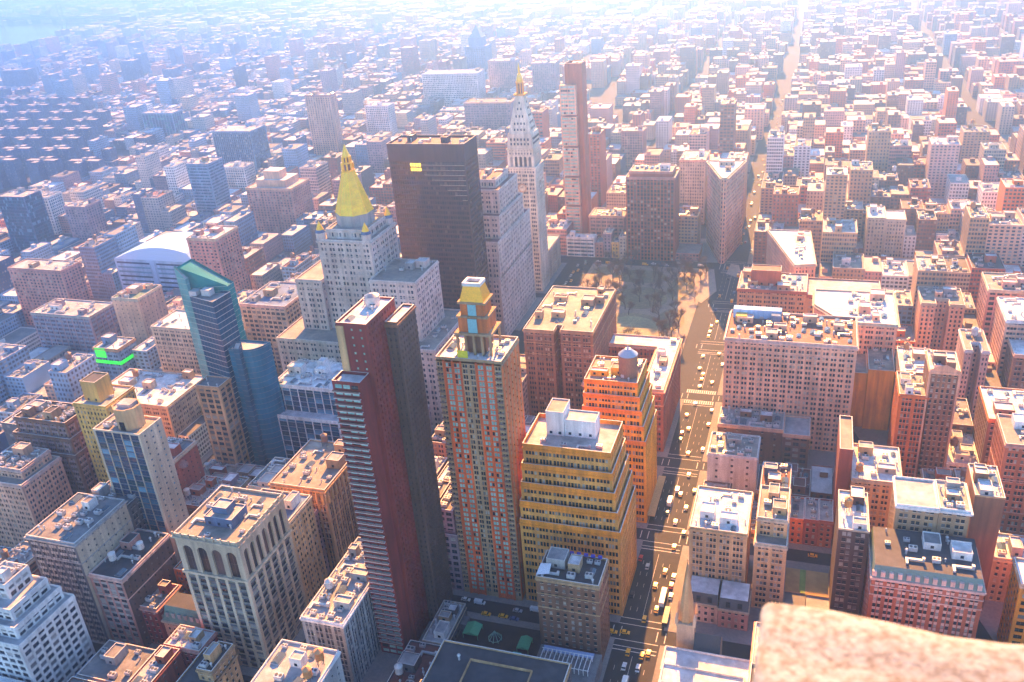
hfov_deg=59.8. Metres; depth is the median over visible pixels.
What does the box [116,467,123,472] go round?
window
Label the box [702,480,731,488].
brick building
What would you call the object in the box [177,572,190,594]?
windows
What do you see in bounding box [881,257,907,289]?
office building
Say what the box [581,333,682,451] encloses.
office building
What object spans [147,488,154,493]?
window
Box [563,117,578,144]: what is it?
windows
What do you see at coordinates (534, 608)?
van
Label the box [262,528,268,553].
window
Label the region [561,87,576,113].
windows
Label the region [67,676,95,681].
brick building
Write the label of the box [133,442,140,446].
window
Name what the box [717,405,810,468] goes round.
brick building
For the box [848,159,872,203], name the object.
office building
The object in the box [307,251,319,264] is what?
loft building
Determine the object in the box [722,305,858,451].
office building
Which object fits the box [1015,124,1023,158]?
brick building
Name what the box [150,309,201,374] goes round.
office building
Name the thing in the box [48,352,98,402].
brick building
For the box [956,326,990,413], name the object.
office building
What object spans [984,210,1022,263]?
apartment building
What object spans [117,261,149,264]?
window
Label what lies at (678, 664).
commercial building
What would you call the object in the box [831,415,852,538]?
brick building
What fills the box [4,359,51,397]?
apartment building
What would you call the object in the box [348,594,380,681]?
windows
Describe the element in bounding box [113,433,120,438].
window
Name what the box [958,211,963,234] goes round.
loft building
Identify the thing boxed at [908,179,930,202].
loft building
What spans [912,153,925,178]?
office building
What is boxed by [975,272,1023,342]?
office building
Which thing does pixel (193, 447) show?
windows
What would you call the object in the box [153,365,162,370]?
loft building
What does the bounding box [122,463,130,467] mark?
window
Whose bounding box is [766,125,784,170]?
brick building
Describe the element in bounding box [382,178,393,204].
office building
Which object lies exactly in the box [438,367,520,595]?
windows
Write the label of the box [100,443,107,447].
window
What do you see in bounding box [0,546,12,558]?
brick building
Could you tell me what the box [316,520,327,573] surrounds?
windows
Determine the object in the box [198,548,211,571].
window
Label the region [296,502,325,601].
windows
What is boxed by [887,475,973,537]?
brick building
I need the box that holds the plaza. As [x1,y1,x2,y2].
[699,264,740,302]
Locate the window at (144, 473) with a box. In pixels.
[142,471,149,475]
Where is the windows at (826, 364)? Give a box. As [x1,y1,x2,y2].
[725,356,852,450]
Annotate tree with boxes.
[577,277,591,286]
[591,271,605,286]
[593,261,603,270]
[602,250,616,263]
[604,262,623,279]
[605,278,615,286]
[610,279,621,288]
[614,265,628,284]
[615,265,627,280]
[616,285,626,293]
[616,293,626,308]
[617,255,630,268]
[622,248,639,266]
[623,326,641,334]
[627,301,635,314]
[630,285,643,301]
[634,267,645,284]
[635,278,644,293]
[650,301,661,319]
[651,291,664,312]
[652,316,668,331]
[654,289,667,305]
[656,270,664,288]
[656,279,663,290]
[660,275,681,293]
[660,327,674,336]
[664,311,675,324]
[665,265,678,280]
[665,308,679,328]
[667,300,680,311]
[668,288,677,300]
[669,318,680,335]
[671,258,687,273]
[673,306,685,323]
[676,254,692,266]
[676,261,691,280]
[680,275,692,289]
[681,257,696,266]
[687,271,697,286]
[695,254,709,272]
[697,269,704,282]
[698,264,710,273]
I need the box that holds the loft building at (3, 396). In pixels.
[0,379,7,403]
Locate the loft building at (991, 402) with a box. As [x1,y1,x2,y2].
[972,386,1023,464]
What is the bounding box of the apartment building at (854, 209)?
[844,200,862,237]
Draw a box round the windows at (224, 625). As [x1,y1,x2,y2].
[202,565,303,666]
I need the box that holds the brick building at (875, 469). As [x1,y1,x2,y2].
[849,441,902,531]
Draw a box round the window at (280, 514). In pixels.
[279,509,285,533]
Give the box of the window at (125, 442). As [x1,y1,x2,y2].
[124,440,131,445]
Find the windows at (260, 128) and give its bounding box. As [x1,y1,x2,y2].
[213,128,269,167]
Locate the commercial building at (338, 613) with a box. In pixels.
[299,537,380,681]
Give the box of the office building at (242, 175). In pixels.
[224,161,256,191]
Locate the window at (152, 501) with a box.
[150,499,158,504]
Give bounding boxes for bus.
[658,587,666,606]
[662,606,670,626]
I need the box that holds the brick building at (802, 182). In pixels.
[796,177,823,202]
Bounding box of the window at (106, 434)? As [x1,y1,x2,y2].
[104,432,112,437]
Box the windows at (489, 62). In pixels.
[489,62,519,91]
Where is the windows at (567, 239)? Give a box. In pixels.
[567,239,593,255]
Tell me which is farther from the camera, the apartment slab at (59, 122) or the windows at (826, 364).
the apartment slab at (59, 122)
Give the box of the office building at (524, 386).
[520,361,529,415]
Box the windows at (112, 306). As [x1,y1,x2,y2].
[33,306,120,351]
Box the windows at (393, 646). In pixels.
[351,329,409,653]
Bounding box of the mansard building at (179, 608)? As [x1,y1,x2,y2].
[161,592,200,636]
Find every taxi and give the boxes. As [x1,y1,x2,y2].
[481,611,490,615]
[498,613,507,618]
[610,628,617,633]
[620,629,629,634]
[625,648,630,656]
[639,651,644,659]
[642,615,646,622]
[645,649,650,657]
[808,553,816,557]
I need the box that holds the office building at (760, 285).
[737,264,880,313]
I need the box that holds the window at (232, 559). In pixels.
[227,553,240,577]
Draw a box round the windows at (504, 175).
[481,175,534,334]
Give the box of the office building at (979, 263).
[966,252,1005,309]
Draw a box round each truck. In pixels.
[621,675,628,681]
[667,496,672,506]
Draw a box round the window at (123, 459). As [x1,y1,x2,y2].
[121,457,128,461]
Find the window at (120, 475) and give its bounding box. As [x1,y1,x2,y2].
[118,473,125,477]
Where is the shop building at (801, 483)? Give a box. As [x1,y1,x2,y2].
[786,462,810,496]
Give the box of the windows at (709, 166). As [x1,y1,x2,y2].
[707,166,743,262]
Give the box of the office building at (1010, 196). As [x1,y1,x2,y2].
[995,178,1023,211]
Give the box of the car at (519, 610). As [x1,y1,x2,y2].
[513,608,522,612]
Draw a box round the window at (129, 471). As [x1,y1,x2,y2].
[124,469,131,473]
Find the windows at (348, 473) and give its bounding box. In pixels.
[324,473,357,568]
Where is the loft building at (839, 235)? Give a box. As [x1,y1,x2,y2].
[818,217,857,277]
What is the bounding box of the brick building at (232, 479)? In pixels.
[201,472,250,504]
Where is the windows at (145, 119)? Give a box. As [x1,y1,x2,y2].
[142,111,185,136]
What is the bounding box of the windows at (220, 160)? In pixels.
[187,160,230,211]
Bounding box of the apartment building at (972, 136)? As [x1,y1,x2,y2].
[959,119,990,162]
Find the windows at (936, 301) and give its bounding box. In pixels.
[917,301,957,348]
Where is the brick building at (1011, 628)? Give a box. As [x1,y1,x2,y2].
[997,557,1023,644]
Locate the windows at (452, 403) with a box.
[450,401,512,594]
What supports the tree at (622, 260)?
on the park path
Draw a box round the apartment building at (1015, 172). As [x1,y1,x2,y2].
[997,165,1023,181]
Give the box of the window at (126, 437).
[122,434,129,439]
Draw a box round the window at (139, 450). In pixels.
[134,448,142,452]
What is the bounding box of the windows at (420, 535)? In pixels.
[420,535,435,619]
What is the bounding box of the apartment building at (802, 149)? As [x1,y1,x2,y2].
[793,138,811,177]
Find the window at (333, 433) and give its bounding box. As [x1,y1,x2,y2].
[332,432,339,436]
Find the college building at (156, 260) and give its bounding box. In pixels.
[114,232,192,293]
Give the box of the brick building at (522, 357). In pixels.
[520,354,525,361]
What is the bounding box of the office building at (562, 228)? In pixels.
[547,219,572,254]
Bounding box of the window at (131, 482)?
[128,480,135,484]
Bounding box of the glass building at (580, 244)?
[566,230,596,256]
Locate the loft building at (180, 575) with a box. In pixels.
[173,561,191,594]
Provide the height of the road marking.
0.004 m
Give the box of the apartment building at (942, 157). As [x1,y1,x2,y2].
[924,135,960,197]
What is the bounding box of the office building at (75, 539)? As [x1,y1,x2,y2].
[23,492,133,642]
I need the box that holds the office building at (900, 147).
[887,138,911,171]
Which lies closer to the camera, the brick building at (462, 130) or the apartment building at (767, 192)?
the apartment building at (767, 192)
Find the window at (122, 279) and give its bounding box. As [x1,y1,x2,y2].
[122,279,153,282]
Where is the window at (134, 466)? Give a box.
[131,464,138,468]
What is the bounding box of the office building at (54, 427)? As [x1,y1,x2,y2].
[12,399,98,494]
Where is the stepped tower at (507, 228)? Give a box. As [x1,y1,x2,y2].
[479,167,535,335]
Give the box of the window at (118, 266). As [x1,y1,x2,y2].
[118,266,150,268]
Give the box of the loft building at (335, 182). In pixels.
[332,173,362,197]
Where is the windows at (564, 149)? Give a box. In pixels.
[564,149,579,174]
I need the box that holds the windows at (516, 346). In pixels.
[503,346,523,577]
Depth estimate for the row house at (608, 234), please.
889.21 m
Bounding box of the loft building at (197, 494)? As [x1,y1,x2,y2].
[183,475,222,515]
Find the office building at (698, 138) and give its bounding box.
[689,127,709,149]
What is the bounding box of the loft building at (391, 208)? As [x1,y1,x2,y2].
[383,201,397,224]
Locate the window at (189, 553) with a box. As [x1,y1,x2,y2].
[184,545,197,569]
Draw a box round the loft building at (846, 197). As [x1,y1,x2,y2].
[822,190,847,210]
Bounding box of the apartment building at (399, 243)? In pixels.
[397,234,400,252]
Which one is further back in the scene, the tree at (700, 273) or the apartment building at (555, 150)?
the apartment building at (555, 150)
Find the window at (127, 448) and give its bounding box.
[125,446,133,451]
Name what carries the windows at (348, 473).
in the ornate building at (316, 470)
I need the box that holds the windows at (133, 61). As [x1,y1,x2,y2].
[120,61,143,80]
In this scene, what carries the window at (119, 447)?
in the glass tower at (133, 446)
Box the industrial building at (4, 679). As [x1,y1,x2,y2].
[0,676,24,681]
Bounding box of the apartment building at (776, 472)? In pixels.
[759,461,792,489]
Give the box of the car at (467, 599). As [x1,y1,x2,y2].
[461,597,470,601]
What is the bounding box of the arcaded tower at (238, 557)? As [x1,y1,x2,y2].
[170,485,307,668]
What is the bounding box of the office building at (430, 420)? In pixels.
[428,405,432,435]
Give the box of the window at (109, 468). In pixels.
[107,466,115,471]
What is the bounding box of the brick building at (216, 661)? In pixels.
[176,640,243,681]
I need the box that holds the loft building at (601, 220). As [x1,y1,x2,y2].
[588,207,626,237]
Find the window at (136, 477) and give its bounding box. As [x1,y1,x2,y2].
[134,475,142,480]
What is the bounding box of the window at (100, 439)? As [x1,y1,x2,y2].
[98,437,105,441]
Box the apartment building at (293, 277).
[284,273,301,281]
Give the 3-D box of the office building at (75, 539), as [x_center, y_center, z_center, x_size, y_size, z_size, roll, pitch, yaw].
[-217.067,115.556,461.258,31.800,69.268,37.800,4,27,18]
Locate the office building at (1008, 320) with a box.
[989,296,1023,378]
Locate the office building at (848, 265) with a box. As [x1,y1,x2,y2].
[832,247,864,279]
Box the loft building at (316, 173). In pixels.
[299,160,332,193]
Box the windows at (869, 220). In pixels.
[866,220,903,256]
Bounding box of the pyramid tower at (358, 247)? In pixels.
[276,145,459,426]
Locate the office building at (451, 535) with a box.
[441,485,463,590]
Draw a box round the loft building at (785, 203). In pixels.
[772,185,799,225]
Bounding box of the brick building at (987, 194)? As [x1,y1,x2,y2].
[976,182,999,208]
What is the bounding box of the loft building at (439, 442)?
[432,422,447,457]
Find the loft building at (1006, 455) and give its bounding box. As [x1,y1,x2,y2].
[987,413,1023,535]
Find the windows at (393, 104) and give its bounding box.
[366,104,396,133]
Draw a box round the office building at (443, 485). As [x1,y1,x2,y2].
[438,479,450,500]
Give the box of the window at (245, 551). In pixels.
[244,549,251,574]
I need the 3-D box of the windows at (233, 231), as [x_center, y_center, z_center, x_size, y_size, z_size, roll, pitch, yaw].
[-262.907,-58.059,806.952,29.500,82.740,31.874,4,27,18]
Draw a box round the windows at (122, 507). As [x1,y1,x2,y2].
[31,507,129,641]
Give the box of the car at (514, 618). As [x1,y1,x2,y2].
[509,616,518,620]
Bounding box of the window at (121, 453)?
[119,451,126,456]
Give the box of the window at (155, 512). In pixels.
[154,511,161,515]
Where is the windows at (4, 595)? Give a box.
[0,594,30,681]
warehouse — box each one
[111,368,202,437]
[850,347,894,430]
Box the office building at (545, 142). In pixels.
[540,137,551,149]
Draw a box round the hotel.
[860,526,986,639]
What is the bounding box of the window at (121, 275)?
[121,275,152,277]
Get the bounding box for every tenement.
[386,640,439,681]
[422,600,466,644]
[750,500,757,538]
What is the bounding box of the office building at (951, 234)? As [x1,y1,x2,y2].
[933,229,959,246]
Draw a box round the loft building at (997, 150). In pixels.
[978,142,1006,168]
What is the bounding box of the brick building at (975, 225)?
[960,201,989,256]
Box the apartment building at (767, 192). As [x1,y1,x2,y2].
[760,179,782,213]
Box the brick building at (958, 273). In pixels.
[941,256,970,292]
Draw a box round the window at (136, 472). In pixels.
[133,470,140,474]
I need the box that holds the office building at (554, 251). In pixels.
[547,234,560,278]
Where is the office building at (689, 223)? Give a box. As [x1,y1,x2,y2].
[679,205,700,243]
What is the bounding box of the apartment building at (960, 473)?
[953,467,966,481]
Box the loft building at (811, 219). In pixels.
[799,207,822,265]
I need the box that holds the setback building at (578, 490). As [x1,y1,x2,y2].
[519,398,636,615]
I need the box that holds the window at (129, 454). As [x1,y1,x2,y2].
[127,452,135,457]
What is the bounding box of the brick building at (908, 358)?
[888,342,930,432]
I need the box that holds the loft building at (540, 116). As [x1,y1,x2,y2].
[530,105,549,136]
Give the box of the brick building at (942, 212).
[923,202,950,230]
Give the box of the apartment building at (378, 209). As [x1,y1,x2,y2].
[372,204,387,214]
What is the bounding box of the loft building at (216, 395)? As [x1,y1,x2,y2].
[195,375,250,463]
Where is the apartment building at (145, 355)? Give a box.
[132,336,160,369]
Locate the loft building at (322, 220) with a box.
[310,211,332,247]
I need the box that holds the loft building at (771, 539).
[751,482,790,608]
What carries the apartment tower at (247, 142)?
on the ground at (690, 376)
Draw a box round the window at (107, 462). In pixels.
[105,460,113,465]
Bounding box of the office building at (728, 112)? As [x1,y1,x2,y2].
[719,99,736,152]
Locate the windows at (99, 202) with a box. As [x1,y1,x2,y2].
[66,202,106,238]
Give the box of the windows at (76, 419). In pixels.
[17,419,85,493]
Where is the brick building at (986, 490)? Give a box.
[965,462,1005,609]
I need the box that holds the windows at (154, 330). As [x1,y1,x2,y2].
[154,330,200,372]
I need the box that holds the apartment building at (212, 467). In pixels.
[203,459,242,477]
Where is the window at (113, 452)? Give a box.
[110,450,117,454]
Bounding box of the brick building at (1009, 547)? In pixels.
[985,533,1023,602]
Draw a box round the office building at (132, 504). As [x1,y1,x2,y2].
[91,481,146,529]
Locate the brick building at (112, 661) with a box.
[76,640,155,681]
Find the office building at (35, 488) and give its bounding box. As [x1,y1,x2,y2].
[0,442,73,547]
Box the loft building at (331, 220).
[327,210,336,225]
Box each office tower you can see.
[386,133,489,308]
[464,25,491,71]
[863,204,906,256]
[914,349,961,477]
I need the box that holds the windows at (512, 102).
[465,102,513,128]
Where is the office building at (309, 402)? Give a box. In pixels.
[277,357,342,458]
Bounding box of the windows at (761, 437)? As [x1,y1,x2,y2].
[760,437,775,462]
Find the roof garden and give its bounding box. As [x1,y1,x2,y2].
[456,616,540,655]
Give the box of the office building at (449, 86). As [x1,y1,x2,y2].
[421,67,485,106]
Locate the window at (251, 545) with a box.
[250,542,257,567]
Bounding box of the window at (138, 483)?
[136,481,144,486]
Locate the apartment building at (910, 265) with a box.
[906,260,913,289]
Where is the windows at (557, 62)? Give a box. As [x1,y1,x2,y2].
[533,62,559,93]
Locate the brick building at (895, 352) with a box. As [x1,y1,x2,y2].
[894,345,903,364]
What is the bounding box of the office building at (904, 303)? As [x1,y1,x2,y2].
[883,288,912,323]
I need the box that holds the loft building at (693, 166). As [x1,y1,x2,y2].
[679,148,709,224]
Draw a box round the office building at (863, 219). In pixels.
[861,203,880,237]
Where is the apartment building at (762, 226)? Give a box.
[753,219,784,262]
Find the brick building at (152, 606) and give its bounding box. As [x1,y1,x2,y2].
[139,579,182,644]
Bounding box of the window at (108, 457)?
[104,455,111,459]
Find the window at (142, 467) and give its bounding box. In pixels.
[140,465,147,470]
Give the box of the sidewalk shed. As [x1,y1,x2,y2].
[647,476,665,520]
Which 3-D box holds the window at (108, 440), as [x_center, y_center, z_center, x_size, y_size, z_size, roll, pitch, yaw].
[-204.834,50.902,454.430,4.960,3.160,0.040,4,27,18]
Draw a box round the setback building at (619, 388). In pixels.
[582,346,656,522]
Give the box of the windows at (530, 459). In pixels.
[523,434,635,613]
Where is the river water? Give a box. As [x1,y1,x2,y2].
[0,2,276,44]
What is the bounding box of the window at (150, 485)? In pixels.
[145,483,152,487]
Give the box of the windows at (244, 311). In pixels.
[243,299,301,371]
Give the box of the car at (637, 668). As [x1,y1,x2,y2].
[635,664,640,672]
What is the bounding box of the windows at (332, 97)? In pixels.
[306,97,341,153]
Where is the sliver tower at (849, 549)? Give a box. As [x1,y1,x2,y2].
[829,486,869,615]
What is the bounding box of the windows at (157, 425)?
[144,425,184,526]
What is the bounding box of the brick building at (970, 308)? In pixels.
[954,286,975,313]
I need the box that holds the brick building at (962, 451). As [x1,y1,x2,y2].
[945,430,978,470]
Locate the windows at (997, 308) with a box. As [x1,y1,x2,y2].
[991,308,1004,365]
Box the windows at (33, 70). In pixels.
[0,70,37,86]
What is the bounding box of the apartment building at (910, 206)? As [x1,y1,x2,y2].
[899,197,923,224]
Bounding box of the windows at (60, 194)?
[43,194,63,233]
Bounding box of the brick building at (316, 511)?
[314,509,329,574]
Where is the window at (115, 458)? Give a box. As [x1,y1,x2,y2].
[112,456,119,460]
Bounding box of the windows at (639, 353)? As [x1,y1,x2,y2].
[609,347,660,449]
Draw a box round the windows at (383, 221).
[280,221,456,425]
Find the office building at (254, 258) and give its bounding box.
[242,246,265,289]
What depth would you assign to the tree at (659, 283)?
798.40 m
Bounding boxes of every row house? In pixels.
[594,237,603,256]
[602,227,614,257]
[611,236,618,257]
[618,231,626,257]
[755,464,761,500]
[789,496,804,543]
[802,497,818,545]
[816,498,833,547]
[895,324,914,347]
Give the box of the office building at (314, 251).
[309,245,320,259]
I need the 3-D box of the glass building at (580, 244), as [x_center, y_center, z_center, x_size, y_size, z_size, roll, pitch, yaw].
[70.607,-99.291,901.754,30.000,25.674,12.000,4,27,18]
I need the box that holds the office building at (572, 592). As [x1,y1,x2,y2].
[534,546,609,661]
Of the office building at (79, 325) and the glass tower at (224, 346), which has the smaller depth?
the glass tower at (224, 346)
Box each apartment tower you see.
[0,67,38,86]
[7,258,91,324]
[38,189,64,234]
[63,197,107,240]
[119,58,144,80]
[185,156,231,213]
[186,222,250,293]
[211,122,270,168]
[245,167,314,232]
[304,90,342,154]
[332,292,429,654]
[364,102,397,135]
[384,304,452,620]
[435,277,525,600]
[487,57,520,91]
[531,58,559,93]
[559,60,590,233]
[621,125,646,166]
[625,163,679,260]
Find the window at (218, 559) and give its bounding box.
[213,550,225,574]
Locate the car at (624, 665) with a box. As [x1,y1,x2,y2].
[621,662,626,670]
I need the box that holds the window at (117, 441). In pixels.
[115,439,122,444]
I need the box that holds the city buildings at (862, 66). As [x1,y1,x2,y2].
[0,0,1023,676]
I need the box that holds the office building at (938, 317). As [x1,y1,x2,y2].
[913,286,965,350]
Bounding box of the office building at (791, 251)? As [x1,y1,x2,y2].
[766,229,816,308]
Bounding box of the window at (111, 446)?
[108,444,116,449]
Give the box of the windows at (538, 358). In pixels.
[527,329,582,415]
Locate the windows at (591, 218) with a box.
[591,218,622,237]
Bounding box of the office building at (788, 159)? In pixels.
[783,148,793,167]
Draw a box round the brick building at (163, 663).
[128,645,185,681]
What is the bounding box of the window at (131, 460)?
[129,458,137,463]
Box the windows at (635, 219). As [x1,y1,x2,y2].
[627,200,672,259]
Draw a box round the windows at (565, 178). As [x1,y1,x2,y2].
[565,178,580,203]
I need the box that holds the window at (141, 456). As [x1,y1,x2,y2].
[136,453,144,458]
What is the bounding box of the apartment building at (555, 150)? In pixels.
[549,148,561,152]
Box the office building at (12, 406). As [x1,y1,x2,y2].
[0,392,43,421]
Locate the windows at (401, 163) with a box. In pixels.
[390,154,488,308]
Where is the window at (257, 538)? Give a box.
[256,535,263,560]
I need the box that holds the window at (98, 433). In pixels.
[96,431,103,436]
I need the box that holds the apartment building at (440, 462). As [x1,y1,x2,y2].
[435,456,447,476]
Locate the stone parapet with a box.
[753,603,1023,681]
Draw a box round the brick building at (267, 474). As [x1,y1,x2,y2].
[246,457,290,489]
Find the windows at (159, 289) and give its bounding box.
[115,289,165,345]
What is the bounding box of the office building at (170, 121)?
[141,109,186,136]
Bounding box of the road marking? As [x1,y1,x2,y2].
[610,261,748,680]
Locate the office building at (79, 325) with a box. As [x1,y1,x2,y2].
[29,298,121,351]
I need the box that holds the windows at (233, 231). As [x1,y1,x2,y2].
[189,231,248,291]
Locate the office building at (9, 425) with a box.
[1,409,20,445]
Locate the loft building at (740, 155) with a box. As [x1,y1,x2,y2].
[728,152,748,226]
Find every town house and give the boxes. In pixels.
[691,575,721,623]
[717,580,751,630]
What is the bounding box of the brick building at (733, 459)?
[707,431,760,499]
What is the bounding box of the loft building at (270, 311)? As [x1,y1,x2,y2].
[239,281,301,372]
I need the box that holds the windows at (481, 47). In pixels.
[465,47,490,69]
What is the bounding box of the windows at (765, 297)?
[739,292,812,313]
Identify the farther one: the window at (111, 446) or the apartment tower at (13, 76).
the apartment tower at (13, 76)
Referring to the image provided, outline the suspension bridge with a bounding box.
[0,2,113,28]
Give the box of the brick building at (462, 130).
[454,122,483,134]
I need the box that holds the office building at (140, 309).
[110,283,168,345]
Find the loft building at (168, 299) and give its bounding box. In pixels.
[164,295,176,304]
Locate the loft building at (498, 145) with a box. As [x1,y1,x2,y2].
[486,133,507,165]
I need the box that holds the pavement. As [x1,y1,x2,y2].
[10,129,1023,681]
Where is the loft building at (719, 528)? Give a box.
[688,485,753,585]
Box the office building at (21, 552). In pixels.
[0,541,40,575]
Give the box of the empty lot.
[784,567,828,597]
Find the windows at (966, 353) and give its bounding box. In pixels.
[959,353,987,412]
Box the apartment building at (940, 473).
[920,467,953,479]
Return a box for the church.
[675,558,722,654]
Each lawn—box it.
[590,266,693,336]
[616,316,659,335]
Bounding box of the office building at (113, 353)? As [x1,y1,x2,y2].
[92,333,136,380]
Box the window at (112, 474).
[109,472,116,476]
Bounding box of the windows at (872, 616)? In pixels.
[870,615,972,638]
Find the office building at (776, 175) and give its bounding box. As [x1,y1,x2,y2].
[763,171,783,179]
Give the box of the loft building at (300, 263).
[281,252,312,280]
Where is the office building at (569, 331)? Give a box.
[522,285,616,415]
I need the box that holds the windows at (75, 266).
[10,266,88,324]
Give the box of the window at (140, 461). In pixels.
[138,459,145,464]
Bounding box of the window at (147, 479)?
[143,477,151,481]
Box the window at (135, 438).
[130,435,138,440]
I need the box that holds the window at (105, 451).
[102,449,109,453]
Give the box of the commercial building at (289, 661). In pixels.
[251,639,345,681]
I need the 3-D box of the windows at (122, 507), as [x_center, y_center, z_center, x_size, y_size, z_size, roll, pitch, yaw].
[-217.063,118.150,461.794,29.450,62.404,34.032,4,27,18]
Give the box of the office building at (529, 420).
[525,415,536,433]
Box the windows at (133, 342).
[98,342,136,380]
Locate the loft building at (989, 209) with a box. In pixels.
[985,206,995,210]
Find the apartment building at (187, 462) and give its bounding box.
[167,437,204,495]
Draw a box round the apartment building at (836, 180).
[819,161,847,262]
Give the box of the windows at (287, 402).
[282,396,300,458]
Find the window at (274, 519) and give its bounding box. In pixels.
[273,516,279,540]
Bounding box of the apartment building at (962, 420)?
[952,398,972,433]
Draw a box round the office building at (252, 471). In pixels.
[237,464,265,480]
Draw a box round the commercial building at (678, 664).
[658,645,749,681]
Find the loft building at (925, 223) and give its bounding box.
[914,208,936,253]
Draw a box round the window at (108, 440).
[106,438,114,443]
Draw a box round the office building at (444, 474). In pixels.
[437,462,450,480]
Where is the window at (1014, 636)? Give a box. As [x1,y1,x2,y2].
[1013,634,1021,638]
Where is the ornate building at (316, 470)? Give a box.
[268,433,360,569]
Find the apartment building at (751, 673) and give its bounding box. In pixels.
[748,662,754,681]
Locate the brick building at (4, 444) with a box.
[0,421,9,452]
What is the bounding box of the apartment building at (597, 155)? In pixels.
[588,125,606,206]
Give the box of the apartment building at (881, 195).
[870,184,890,209]
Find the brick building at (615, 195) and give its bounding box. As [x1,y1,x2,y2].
[606,184,625,207]
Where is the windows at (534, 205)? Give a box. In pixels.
[508,147,548,289]
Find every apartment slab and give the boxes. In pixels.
[0,102,22,117]
[0,109,13,126]
[0,125,24,145]
[0,134,10,155]
[0,144,37,173]
[0,155,27,188]
[2,116,33,134]
[6,96,33,110]
[12,134,47,157]
[15,109,44,126]
[24,102,53,117]
[24,155,64,184]
[26,125,59,145]
[35,95,62,109]
[36,116,67,135]
[39,144,76,169]
[47,109,77,126]
[49,134,85,157]
[56,101,84,117]
[61,125,95,146]
[65,95,95,109]
[66,156,105,175]
[70,116,104,136]
[79,147,117,160]
[80,108,111,124]
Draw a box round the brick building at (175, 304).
[167,297,184,313]
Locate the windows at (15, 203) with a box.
[0,192,54,252]
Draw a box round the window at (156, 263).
[156,263,179,265]
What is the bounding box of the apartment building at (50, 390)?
[43,380,57,400]
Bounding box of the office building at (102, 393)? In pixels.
[72,371,136,482]
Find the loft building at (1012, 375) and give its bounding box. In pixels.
[1000,338,1023,388]
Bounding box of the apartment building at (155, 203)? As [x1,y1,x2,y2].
[141,190,175,231]
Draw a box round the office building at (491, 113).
[463,96,514,129]
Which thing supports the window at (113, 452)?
in the glass tower at (133, 446)
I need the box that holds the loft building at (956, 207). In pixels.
[947,199,970,230]
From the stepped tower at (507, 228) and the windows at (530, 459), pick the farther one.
the stepped tower at (507, 228)
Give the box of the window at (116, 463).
[114,462,121,466]
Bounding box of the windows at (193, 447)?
[174,447,201,494]
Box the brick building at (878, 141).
[864,119,891,171]
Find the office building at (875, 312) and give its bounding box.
[812,289,900,357]
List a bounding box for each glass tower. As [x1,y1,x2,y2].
[0,187,55,252]
[93,398,188,562]
[174,259,286,465]
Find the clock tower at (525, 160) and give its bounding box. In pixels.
[506,63,549,290]
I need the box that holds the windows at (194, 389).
[143,389,200,436]
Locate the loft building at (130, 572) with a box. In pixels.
[87,528,177,647]
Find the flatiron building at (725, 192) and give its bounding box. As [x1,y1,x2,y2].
[706,158,746,263]
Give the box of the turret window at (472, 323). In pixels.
[467,305,477,332]
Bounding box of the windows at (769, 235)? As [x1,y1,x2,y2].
[766,235,813,276]
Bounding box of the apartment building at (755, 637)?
[749,621,759,668]
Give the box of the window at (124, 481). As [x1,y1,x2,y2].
[119,479,126,483]
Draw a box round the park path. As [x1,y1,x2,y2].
[579,264,708,353]
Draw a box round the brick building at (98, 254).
[78,234,119,298]
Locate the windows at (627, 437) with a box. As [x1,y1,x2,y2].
[623,403,646,520]
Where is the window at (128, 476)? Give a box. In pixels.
[126,474,133,479]
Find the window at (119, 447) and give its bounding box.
[117,445,124,450]
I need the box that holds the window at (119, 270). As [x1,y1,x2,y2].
[119,270,151,273]
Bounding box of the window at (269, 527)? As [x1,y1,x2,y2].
[268,522,274,546]
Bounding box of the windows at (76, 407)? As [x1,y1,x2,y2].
[76,407,107,481]
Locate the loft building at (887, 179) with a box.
[878,165,898,187]
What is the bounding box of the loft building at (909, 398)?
[887,371,929,477]
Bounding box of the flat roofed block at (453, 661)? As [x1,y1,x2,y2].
[422,639,571,681]
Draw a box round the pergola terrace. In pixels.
[536,644,602,681]
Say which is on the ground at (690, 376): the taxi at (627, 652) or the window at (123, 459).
the taxi at (627, 652)
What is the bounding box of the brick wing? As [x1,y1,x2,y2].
[260,488,327,604]
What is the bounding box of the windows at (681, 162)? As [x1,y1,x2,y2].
[681,162,703,223]
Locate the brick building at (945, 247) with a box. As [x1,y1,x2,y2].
[933,238,963,256]
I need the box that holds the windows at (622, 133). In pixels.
[622,133,643,166]
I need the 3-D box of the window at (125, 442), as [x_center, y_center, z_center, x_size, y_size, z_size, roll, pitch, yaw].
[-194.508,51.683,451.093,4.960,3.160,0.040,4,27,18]
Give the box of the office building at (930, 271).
[910,254,947,325]
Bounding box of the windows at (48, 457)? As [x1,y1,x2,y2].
[0,457,70,547]
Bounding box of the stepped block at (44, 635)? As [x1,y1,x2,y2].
[0,560,95,681]
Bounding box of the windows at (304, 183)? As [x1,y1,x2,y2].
[248,183,312,232]
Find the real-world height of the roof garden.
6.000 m
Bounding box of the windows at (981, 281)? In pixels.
[976,281,987,326]
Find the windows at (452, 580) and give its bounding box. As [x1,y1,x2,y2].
[451,579,461,588]
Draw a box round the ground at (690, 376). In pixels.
[0,0,1023,681]
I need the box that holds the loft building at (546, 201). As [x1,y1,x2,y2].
[545,191,548,214]
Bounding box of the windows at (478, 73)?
[422,73,485,105]
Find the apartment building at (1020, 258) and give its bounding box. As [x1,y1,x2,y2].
[1016,207,1023,265]
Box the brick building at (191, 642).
[163,624,217,668]
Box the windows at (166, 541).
[127,541,173,643]
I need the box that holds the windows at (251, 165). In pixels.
[225,165,255,191]
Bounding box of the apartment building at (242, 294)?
[236,289,256,313]
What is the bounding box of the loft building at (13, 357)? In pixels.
[0,343,30,398]
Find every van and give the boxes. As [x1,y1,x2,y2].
[474,598,485,604]
[530,605,538,612]
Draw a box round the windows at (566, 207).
[566,207,581,231]

